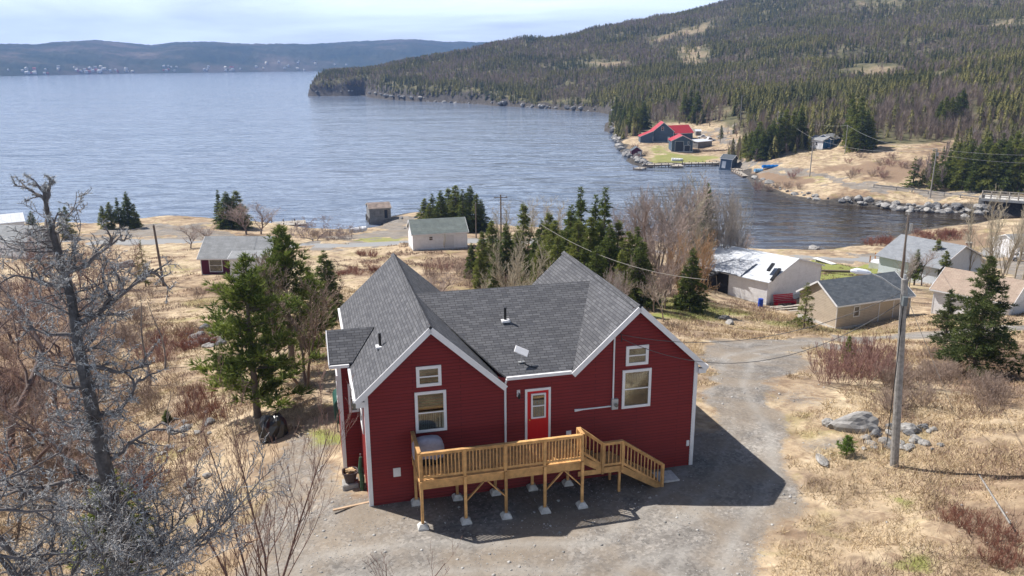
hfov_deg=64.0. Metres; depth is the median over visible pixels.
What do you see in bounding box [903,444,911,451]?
stone
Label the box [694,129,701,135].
white shed
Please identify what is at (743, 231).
bare tree
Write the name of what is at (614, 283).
bare tree
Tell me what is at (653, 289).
bare tree
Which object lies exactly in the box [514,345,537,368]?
satellite dish
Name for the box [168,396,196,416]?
shrub
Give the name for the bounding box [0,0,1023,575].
ground
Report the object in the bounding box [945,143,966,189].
spruce tree
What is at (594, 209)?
spruce tree
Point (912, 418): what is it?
dead brush
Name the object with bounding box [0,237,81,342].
bare tree
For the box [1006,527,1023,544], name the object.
shrub
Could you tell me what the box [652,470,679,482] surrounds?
concrete slab
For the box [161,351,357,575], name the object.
bare tree
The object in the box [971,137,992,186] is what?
spruce tree
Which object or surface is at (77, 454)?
shrub
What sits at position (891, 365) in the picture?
shrub
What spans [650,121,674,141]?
gabled house
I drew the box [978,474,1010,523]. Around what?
leaning stake
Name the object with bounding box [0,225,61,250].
grey cottage
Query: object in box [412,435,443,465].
barbecue
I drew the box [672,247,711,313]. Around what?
spruce tree
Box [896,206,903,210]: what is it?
stone
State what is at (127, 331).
shrub
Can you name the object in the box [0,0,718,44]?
sky
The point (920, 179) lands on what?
spruce tree
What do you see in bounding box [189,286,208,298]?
shrub
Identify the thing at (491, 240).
spruce tree
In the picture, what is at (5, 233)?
white cottage
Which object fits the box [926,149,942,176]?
spruce tree
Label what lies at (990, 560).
shrub
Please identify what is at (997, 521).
shrub
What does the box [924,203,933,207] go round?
stone
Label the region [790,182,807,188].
shrub
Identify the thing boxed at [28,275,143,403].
bare tree
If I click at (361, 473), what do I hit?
wrapped pole
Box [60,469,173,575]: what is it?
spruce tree
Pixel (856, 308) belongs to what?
window
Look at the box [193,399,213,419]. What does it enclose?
shrub
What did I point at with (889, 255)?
garage wing
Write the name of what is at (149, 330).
shrub
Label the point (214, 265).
window
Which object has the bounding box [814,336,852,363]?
shrub
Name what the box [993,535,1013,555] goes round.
shrub
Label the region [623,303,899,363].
power line
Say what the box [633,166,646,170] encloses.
floating dock
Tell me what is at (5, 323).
bare tree
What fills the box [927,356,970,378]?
shrub
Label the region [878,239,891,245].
shrub
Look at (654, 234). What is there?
bare tree
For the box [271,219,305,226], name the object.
wharf
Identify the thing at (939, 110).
spruce tree
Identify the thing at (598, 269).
spruce tree
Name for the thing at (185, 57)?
hills
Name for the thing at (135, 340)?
shrub
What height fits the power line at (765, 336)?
2.054 m
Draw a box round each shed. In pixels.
[0,212,24,224]
[365,202,391,224]
[406,217,468,250]
[630,146,642,155]
[689,244,824,304]
[692,139,711,148]
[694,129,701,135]
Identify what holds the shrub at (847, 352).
on the ground at (740, 500)
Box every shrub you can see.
[0,381,21,403]
[0,439,37,466]
[0,445,14,470]
[1,455,12,474]
[3,376,24,396]
[3,386,51,413]
[3,431,51,457]
[5,369,36,396]
[7,374,65,402]
[14,446,87,494]
[14,459,62,495]
[17,362,56,385]
[27,435,89,463]
[30,451,58,472]
[43,406,85,436]
[43,442,91,479]
[61,372,100,397]
[65,358,120,385]
[66,345,107,363]
[75,363,118,389]
[88,437,158,481]
[89,340,133,362]
[94,322,111,338]
[95,323,139,345]
[100,292,138,311]
[108,357,141,374]
[108,373,147,393]
[109,321,148,342]
[110,330,158,351]
[110,364,172,405]
[112,323,138,338]
[113,435,170,482]
[115,305,150,322]
[115,426,167,456]
[115,446,172,491]
[117,301,154,325]
[117,459,166,503]
[118,465,165,491]
[122,379,182,413]
[125,340,154,362]
[126,288,148,298]
[140,285,162,296]
[142,342,170,365]
[144,322,168,339]
[144,331,161,342]
[145,334,175,361]
[150,334,169,345]
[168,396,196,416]
[169,336,193,348]
[173,326,194,336]
[174,338,198,350]
[176,336,199,346]
[179,332,203,340]
[179,382,201,399]
[181,391,207,409]
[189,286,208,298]
[192,391,226,410]
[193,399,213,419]
[194,334,218,345]
[195,382,218,398]
[196,333,220,346]
[209,401,229,421]
[352,270,366,274]
[419,260,440,273]
[424,267,443,281]
[435,259,453,273]
[446,261,464,276]
[459,270,475,285]
[760,184,775,191]
[771,181,785,188]
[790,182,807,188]
[806,343,848,384]
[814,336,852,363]
[818,348,849,377]
[824,345,872,384]
[837,332,868,354]
[840,338,879,378]
[842,334,883,365]
[843,350,891,385]
[844,171,859,178]
[851,339,895,378]
[857,381,911,413]
[858,237,875,244]
[858,329,892,361]
[860,338,906,369]
[863,362,904,387]
[864,356,919,379]
[866,169,881,175]
[867,239,880,245]
[869,383,922,404]
[871,158,885,164]
[873,362,930,391]
[874,352,908,381]
[877,170,889,176]
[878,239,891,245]
[880,364,913,388]
[884,345,920,356]
[890,389,922,407]
[895,360,951,393]
[902,376,949,407]
[911,228,923,234]
[911,354,955,380]
[911,356,941,373]
[916,343,937,358]
[926,356,972,384]
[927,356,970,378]
[927,357,962,375]
[928,235,944,240]
[932,362,964,380]
[932,505,957,522]
[940,233,955,240]
[947,498,972,516]
[950,506,974,530]
[951,232,963,239]
[952,365,993,386]
[954,358,982,371]
[957,373,1023,402]
[963,515,983,536]
[967,376,1023,406]
[969,509,993,525]
[969,542,1007,564]
[970,389,1013,412]
[975,369,1007,389]
[975,372,1022,394]
[978,523,1006,548]
[985,515,1022,534]
[992,356,1021,369]
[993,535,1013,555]
[995,548,1017,571]
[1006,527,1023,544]
[1007,542,1023,566]
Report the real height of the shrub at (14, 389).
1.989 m
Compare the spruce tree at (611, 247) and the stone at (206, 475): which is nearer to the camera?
the stone at (206, 475)
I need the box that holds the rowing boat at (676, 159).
[671,158,682,160]
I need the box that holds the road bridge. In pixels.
[978,190,1023,203]
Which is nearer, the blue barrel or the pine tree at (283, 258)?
the pine tree at (283, 258)
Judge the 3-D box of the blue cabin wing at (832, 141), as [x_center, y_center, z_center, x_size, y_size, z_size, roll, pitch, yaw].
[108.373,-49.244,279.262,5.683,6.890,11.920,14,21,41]
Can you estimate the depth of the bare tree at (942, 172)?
213.18 m
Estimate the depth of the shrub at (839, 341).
52.61 m
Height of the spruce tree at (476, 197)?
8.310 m
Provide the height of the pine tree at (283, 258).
9.892 m
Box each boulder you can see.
[14,469,43,485]
[109,260,134,268]
[718,315,730,320]
[827,411,878,433]
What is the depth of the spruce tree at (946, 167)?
213.91 m
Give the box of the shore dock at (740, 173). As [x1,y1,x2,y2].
[731,169,747,176]
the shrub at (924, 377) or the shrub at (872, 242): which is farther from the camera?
the shrub at (872, 242)
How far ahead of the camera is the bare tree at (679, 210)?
102.27 m
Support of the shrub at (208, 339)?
on the ground at (740, 500)
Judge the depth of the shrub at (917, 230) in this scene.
173.25 m
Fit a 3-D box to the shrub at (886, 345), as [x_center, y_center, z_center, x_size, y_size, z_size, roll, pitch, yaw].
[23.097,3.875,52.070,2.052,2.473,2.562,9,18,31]
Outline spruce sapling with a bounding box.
[835,435,857,455]
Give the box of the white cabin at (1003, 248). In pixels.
[991,233,1023,256]
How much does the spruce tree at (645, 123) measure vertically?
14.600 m
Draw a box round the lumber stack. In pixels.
[769,304,798,310]
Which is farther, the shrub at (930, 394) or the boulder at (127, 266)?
the boulder at (127, 266)
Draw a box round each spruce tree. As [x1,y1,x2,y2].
[26,211,38,225]
[56,208,65,238]
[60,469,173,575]
[61,205,77,238]
[97,206,110,229]
[100,202,122,229]
[112,197,124,228]
[120,192,139,228]
[128,204,143,229]
[133,252,142,278]
[136,240,160,286]
[161,409,172,422]
[211,191,240,229]
[213,190,222,216]
[223,190,255,229]
[308,250,345,319]
[414,198,427,218]
[421,203,436,218]
[426,194,438,217]
[431,190,451,217]
[441,187,454,216]
[446,185,467,216]
[454,189,474,226]
[463,186,477,227]
[463,242,476,277]
[468,194,485,231]
[470,200,492,231]
[471,253,489,288]
[472,231,490,279]
[481,220,499,269]
[486,256,505,287]
[487,237,504,277]
[491,223,521,281]
[504,202,534,266]
[509,231,526,269]
[518,257,532,285]
[523,237,542,273]
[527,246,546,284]
[528,220,546,274]
[536,211,555,252]
[538,220,562,268]
[545,235,564,267]
[549,204,582,262]
[566,220,595,266]
[567,215,583,256]
[574,186,589,238]
[578,242,593,267]
[581,217,608,276]
[586,246,609,281]
[589,194,605,245]
[593,224,627,283]
[594,187,617,268]
[604,221,625,258]
[609,97,619,116]
[612,249,633,298]
[614,102,622,119]
[615,231,638,285]
[620,107,626,120]
[624,102,634,130]
[626,226,642,289]
[627,236,656,309]
[630,107,642,130]
[639,101,652,128]
[641,242,655,281]
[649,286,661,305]
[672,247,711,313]
[678,93,689,120]
[684,88,694,112]
[686,184,722,264]
[688,92,705,122]
[741,131,753,159]
[741,136,748,154]
[746,126,761,155]
[751,121,763,154]
[752,129,773,159]
[760,125,772,151]
[764,118,780,154]
[775,112,785,145]
[778,109,794,152]
[785,282,815,327]
[787,110,799,148]
[793,105,811,146]
[838,336,855,368]
[840,93,857,128]
[840,102,857,146]
[844,113,859,153]
[848,95,866,139]
[848,105,871,151]
[853,110,878,150]
[861,116,878,150]
[900,157,921,187]
[907,249,922,284]
[918,169,926,185]
[925,288,960,344]
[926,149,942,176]
[926,163,943,190]
[930,255,1023,377]
[931,239,942,250]
[934,101,945,119]
[935,251,952,274]
[936,107,945,127]
[937,152,953,186]
[938,146,945,165]
[943,96,952,123]
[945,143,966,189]
[947,97,958,118]
[947,147,975,190]
[954,92,962,117]
[958,88,968,116]
[958,139,978,169]
[959,144,987,191]
[961,142,968,159]
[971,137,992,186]
[973,143,1000,192]
[983,133,1008,171]
[987,140,1017,192]
[998,137,1023,195]
[1000,130,1023,187]
[1005,135,1014,147]
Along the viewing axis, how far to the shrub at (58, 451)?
41.42 m
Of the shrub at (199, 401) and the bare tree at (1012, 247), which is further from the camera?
the bare tree at (1012, 247)
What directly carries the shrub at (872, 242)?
on the ground at (740, 500)
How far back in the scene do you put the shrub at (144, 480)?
36.50 m
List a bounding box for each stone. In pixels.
[182,481,195,487]
[199,323,209,329]
[202,472,212,477]
[204,417,214,425]
[215,339,226,345]
[860,434,871,440]
[865,440,877,445]
[871,429,882,436]
[878,437,890,443]
[885,429,891,435]
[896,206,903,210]
[902,429,914,435]
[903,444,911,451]
[909,437,916,443]
[910,434,921,440]
[917,439,930,445]
[921,424,928,429]
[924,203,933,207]
[935,209,945,212]
[951,202,962,207]
[973,204,982,209]
[974,210,983,214]
[981,204,991,210]
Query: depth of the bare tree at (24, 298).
65.33 m
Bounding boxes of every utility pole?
[152,224,163,284]
[475,202,476,237]
[494,194,506,238]
[809,138,813,176]
[850,268,907,467]
[900,214,912,277]
[929,148,940,197]
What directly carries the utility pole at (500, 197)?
on the ground at (740, 500)
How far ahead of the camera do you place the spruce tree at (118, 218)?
172.18 m
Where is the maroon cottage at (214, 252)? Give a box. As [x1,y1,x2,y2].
[196,236,281,274]
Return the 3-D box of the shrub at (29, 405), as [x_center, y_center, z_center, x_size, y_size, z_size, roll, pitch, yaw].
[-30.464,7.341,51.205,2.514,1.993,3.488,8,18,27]
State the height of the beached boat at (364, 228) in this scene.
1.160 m
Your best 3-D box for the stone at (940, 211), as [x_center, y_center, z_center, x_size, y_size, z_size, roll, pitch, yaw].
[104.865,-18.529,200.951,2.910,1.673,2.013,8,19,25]
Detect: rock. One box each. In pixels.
[725,319,733,324]
[764,179,773,183]
[808,245,819,249]
[815,453,828,466]
[822,418,832,427]
[854,195,862,201]
[867,196,873,201]
[881,202,891,208]
[900,422,917,432]
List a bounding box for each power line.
[503,195,906,232]
[526,214,706,279]
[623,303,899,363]
[624,293,899,342]
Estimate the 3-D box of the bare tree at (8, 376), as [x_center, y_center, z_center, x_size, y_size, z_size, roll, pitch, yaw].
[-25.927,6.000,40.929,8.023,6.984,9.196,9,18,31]
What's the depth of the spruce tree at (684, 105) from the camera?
399.47 m
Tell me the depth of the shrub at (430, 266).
103.13 m
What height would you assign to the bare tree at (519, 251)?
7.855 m
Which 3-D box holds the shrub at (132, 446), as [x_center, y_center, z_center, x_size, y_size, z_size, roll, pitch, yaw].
[-17.333,8.132,37.805,3.012,2.423,2.412,3,16,12]
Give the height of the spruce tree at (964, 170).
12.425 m
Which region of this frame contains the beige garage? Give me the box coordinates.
[796,271,915,328]
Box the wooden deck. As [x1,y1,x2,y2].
[410,427,664,530]
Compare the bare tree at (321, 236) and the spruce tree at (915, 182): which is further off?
the spruce tree at (915, 182)
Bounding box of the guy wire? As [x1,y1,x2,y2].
[908,301,954,414]
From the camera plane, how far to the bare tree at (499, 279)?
72.50 m
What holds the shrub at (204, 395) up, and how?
on the ground at (740, 500)
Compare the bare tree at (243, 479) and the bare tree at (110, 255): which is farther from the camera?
the bare tree at (110, 255)
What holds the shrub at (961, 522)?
on the ground at (740, 500)
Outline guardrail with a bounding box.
[873,184,978,197]
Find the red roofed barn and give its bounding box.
[668,125,693,138]
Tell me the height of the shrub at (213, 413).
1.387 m
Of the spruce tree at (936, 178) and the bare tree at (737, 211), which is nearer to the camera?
the bare tree at (737, 211)
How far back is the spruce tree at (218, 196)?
172.05 m
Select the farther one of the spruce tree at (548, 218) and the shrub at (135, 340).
the spruce tree at (548, 218)
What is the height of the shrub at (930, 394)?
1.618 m
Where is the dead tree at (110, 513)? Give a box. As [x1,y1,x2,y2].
[0,171,299,575]
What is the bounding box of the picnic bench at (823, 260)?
[813,257,835,264]
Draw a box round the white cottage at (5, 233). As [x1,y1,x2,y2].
[0,226,47,258]
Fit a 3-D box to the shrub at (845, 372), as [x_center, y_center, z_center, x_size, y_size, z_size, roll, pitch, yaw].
[18.271,4.365,44.634,2.019,2.434,2.521,-11,19,-34]
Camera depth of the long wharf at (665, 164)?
286.64 m
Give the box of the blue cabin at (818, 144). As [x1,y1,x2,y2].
[810,135,835,149]
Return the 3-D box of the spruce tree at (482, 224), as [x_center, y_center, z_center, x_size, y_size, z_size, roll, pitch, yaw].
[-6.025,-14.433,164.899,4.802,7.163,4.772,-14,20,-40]
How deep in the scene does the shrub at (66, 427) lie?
44.80 m
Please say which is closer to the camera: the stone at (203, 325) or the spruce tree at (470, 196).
the stone at (203, 325)
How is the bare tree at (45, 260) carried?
on the ground at (740, 500)
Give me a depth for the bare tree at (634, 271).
72.88 m
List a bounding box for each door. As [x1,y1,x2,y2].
[444,235,453,248]
[527,390,548,439]
[675,141,683,150]
[684,145,689,150]
[877,300,894,321]
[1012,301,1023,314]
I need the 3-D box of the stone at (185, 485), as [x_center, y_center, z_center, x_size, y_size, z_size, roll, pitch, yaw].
[-14.276,8.716,36.239,0.601,0.359,0.489,-5,5,-11]
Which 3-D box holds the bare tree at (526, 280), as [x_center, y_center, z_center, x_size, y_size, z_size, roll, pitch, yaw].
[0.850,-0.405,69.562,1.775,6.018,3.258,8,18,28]
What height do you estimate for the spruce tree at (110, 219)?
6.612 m
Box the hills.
[0,39,489,75]
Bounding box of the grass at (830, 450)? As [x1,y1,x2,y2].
[0,280,1023,575]
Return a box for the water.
[0,71,1023,248]
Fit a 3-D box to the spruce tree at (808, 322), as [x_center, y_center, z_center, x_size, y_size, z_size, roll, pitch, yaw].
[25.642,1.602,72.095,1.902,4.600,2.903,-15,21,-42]
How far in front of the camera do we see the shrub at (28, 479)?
38.13 m
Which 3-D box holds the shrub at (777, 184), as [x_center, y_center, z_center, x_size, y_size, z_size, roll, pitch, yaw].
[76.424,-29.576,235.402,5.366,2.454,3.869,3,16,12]
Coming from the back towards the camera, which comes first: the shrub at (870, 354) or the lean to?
the lean to
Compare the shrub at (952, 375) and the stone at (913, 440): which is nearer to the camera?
the stone at (913, 440)
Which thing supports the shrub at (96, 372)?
on the ground at (740, 500)
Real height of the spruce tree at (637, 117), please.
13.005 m
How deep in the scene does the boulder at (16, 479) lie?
39.54 m
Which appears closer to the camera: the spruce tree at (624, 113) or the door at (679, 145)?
the door at (679, 145)
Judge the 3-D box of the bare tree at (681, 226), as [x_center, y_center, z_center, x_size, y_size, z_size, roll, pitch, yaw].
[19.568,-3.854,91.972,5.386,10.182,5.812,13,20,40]
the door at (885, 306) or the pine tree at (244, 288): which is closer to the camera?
the pine tree at (244, 288)
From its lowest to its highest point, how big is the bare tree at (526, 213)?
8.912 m
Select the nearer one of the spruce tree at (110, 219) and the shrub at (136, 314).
the shrub at (136, 314)
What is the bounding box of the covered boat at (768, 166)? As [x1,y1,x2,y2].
[762,165,778,167]
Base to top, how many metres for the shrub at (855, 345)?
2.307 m
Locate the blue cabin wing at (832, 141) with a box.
[819,133,842,147]
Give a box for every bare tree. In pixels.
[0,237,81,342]
[0,251,32,308]
[0,260,85,447]
[0,276,81,355]
[0,284,36,390]
[0,286,89,399]
[0,338,82,453]
[0,373,71,458]
[0,373,152,493]
[0,384,85,525]
[8,232,100,302]
[15,241,82,304]
[17,255,120,322]
[19,230,100,287]
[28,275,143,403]
[31,236,70,290]
[36,424,206,514]
[47,270,102,330]
[48,232,129,290]
[48,249,105,299]
[86,237,152,290]
[102,249,139,309]
[130,295,154,385]
[147,301,166,367]
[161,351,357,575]
[164,392,171,442]
[173,225,204,247]
[186,222,216,239]
[216,201,254,234]
[240,251,344,388]
[248,200,284,233]
[288,215,352,240]
[315,223,356,240]
[362,536,461,575]
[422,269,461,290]
[478,272,491,288]
[485,238,517,286]
[489,205,503,239]
[499,201,512,237]
[503,256,530,286]
[506,222,533,284]
[506,249,530,286]
[513,198,535,231]
[524,196,543,245]
[527,241,550,284]
[535,194,558,235]
[552,198,568,233]
[603,271,627,292]
[606,203,642,249]
[607,265,634,294]
[609,183,668,262]
[625,192,664,250]
[626,253,652,306]
[632,176,696,274]
[632,278,670,321]
[634,220,665,261]
[640,170,718,278]
[641,217,685,278]
[641,259,676,312]
[649,178,708,263]
[651,246,691,308]
[656,206,704,291]
[659,180,721,253]
[662,233,690,291]
[674,171,715,274]
[678,195,714,264]
[682,227,719,294]
[695,239,719,294]
[702,190,740,244]
[707,189,740,248]
[723,183,754,246]
[727,194,754,248]
[743,231,755,247]
[893,251,921,286]
[906,247,941,284]
[924,166,931,184]
[939,165,947,188]
[958,192,982,270]
[975,183,1004,272]
[978,194,1014,268]
[993,130,998,142]
[996,189,1023,276]
[1005,220,1023,274]
[1014,213,1023,278]
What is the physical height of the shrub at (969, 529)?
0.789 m
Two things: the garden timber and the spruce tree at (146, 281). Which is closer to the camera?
the spruce tree at (146, 281)
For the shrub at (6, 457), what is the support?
on the ground at (740, 500)
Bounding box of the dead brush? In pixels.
[0,242,1023,575]
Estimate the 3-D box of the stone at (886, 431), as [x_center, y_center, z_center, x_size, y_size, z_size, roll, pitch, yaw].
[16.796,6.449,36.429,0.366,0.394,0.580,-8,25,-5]
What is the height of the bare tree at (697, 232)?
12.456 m
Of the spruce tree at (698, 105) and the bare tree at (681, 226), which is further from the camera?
the spruce tree at (698, 105)
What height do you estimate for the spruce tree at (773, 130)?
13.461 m
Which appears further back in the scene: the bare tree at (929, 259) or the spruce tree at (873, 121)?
the spruce tree at (873, 121)
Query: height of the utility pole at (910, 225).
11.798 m
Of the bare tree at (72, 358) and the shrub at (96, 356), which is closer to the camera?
the bare tree at (72, 358)
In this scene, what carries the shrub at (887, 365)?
on the ground at (740, 500)
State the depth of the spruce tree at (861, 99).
267.54 m
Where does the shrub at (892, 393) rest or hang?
on the ground at (740, 500)
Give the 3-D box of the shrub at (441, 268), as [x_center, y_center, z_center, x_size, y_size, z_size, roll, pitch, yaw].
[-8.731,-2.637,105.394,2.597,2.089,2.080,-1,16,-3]
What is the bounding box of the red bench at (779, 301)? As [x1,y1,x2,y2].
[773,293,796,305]
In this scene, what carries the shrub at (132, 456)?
on the ground at (740, 500)
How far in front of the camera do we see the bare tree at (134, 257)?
97.13 m
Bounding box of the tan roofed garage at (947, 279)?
[929,267,1023,315]
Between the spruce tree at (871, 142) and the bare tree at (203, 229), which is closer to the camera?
the bare tree at (203, 229)
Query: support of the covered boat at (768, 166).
on the ground at (740, 500)
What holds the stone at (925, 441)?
on the ground at (740, 500)
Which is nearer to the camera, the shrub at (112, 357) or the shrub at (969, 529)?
the shrub at (969, 529)
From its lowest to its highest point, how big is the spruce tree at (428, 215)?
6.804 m
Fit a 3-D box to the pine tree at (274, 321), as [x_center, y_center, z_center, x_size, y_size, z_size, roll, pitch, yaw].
[-13.769,2.209,46.911,2.540,7.464,3.258,13,20,39]
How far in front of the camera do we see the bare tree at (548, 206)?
131.60 m
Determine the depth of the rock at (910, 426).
36.45 m
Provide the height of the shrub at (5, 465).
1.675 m
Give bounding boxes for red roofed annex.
[638,130,653,142]
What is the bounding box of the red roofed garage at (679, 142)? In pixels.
[668,133,692,151]
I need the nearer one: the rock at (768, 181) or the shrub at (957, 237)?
the shrub at (957, 237)
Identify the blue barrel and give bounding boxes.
[758,298,762,306]
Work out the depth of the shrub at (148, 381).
50.81 m
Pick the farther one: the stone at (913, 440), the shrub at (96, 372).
the shrub at (96, 372)
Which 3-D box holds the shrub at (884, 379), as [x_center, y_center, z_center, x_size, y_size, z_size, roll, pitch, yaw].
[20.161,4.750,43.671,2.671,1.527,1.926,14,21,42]
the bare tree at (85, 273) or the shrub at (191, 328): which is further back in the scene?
the bare tree at (85, 273)
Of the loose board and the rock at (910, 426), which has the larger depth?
the rock at (910, 426)
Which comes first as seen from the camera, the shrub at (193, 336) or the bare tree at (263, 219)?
the shrub at (193, 336)
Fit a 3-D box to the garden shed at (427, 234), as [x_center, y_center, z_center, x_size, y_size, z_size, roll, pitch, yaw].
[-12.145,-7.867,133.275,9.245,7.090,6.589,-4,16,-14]
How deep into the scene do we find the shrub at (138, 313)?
76.72 m
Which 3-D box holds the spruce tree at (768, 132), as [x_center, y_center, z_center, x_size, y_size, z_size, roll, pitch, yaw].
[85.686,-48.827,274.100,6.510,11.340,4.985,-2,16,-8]
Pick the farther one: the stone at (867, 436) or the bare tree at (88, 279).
the bare tree at (88, 279)
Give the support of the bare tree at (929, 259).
on the ground at (740, 500)
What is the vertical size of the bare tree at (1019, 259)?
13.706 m
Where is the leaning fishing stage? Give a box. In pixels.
[719,154,738,170]
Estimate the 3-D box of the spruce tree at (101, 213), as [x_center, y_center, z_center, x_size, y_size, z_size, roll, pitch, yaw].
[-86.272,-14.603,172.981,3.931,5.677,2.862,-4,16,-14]
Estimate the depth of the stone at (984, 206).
197.81 m
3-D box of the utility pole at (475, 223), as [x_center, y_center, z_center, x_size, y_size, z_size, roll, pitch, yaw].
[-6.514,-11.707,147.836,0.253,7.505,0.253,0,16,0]
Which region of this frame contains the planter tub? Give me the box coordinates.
[342,467,358,490]
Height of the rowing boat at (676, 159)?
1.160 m
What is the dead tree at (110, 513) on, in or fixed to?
on the ground at (740, 500)
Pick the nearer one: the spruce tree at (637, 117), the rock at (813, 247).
the rock at (813, 247)
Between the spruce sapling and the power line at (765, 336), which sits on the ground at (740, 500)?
the spruce sapling
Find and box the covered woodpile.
[258,412,288,442]
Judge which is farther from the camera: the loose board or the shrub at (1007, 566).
the loose board
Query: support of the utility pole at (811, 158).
on the ground at (740, 500)
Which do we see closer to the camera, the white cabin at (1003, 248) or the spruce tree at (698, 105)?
the white cabin at (1003, 248)
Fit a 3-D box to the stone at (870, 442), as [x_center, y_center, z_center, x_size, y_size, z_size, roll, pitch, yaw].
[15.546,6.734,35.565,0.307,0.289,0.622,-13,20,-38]
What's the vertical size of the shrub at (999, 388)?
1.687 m
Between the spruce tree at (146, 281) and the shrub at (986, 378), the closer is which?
the shrub at (986, 378)
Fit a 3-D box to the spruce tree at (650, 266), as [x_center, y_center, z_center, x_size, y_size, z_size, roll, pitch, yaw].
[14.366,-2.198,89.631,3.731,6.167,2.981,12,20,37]
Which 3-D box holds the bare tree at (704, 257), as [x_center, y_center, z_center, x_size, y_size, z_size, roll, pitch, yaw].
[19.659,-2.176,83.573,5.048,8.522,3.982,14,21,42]
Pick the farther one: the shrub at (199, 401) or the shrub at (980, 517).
the shrub at (199, 401)
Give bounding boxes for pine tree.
[185,250,326,418]
[244,265,290,374]
[260,223,319,373]
[284,265,337,353]
[325,300,338,329]
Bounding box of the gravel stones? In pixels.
[0,334,1019,575]
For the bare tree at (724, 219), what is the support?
on the ground at (740, 500)
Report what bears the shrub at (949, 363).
on the ground at (740, 500)
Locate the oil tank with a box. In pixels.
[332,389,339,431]
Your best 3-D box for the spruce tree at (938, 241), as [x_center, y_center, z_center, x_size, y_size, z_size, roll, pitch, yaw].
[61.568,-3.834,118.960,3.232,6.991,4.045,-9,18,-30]
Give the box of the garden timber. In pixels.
[821,270,849,272]
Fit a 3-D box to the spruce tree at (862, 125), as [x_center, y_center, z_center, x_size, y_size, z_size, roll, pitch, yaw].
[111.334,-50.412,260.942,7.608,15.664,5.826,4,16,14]
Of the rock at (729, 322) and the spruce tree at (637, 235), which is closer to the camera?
the rock at (729, 322)
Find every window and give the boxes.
[209,260,222,271]
[360,408,363,433]
[414,389,446,432]
[416,365,441,387]
[621,368,651,408]
[625,344,648,365]
[853,305,859,316]
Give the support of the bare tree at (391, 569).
on the ground at (740, 500)
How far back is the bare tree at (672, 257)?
79.28 m
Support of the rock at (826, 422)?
on the ground at (740, 500)
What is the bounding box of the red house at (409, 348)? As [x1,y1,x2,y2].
[326,251,708,506]
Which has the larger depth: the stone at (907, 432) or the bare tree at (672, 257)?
the bare tree at (672, 257)
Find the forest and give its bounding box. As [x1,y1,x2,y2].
[309,0,1023,160]
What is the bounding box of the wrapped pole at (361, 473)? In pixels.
[358,454,364,490]
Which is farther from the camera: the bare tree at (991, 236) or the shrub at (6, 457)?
the bare tree at (991, 236)
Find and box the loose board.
[333,501,368,511]
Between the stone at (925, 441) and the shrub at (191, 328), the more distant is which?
the shrub at (191, 328)
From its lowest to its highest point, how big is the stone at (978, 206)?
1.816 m
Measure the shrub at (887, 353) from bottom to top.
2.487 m
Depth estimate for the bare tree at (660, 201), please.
107.18 m
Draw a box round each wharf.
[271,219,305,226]
[645,162,674,167]
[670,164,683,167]
[682,161,719,166]
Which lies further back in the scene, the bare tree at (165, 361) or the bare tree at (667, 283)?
the bare tree at (667, 283)
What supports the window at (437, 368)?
in the red house at (409, 348)
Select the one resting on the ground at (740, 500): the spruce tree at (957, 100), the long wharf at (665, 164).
the spruce tree at (957, 100)
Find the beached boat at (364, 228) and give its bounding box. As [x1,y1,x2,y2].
[349,226,367,232]
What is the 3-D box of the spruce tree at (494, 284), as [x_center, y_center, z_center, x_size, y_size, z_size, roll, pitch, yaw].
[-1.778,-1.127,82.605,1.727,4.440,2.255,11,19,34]
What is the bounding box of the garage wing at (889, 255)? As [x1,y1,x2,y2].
[875,234,984,284]
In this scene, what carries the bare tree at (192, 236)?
on the ground at (740, 500)
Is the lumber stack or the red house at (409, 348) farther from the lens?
the lumber stack
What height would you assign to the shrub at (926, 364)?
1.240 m
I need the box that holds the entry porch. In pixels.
[868,252,878,268]
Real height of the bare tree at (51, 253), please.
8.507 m
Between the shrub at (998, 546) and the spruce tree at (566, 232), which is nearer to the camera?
the shrub at (998, 546)
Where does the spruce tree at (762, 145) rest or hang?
on the ground at (740, 500)
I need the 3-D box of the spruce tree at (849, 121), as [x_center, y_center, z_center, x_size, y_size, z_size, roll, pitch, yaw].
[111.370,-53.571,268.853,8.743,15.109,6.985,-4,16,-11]
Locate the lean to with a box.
[227,250,264,281]
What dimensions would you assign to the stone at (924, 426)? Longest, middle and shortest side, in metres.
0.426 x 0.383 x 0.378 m
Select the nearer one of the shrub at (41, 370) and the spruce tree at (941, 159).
the shrub at (41, 370)
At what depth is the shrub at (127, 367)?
58.41 m
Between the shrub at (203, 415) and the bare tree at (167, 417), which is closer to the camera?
the bare tree at (167, 417)
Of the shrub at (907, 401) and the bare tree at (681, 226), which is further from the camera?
the bare tree at (681, 226)
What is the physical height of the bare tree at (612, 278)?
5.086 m
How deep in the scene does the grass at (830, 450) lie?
37.94 m
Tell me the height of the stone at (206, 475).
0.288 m
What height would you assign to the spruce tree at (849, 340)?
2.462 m
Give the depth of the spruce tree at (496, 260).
90.24 m
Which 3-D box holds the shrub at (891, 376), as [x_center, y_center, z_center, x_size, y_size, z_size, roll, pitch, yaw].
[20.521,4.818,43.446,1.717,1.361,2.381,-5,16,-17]
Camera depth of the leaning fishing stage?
279.22 m
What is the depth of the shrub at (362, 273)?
104.34 m
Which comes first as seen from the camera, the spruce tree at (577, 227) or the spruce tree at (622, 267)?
the spruce tree at (622, 267)
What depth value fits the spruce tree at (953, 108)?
287.34 m
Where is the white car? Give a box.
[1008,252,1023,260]
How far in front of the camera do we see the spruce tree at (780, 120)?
274.40 m

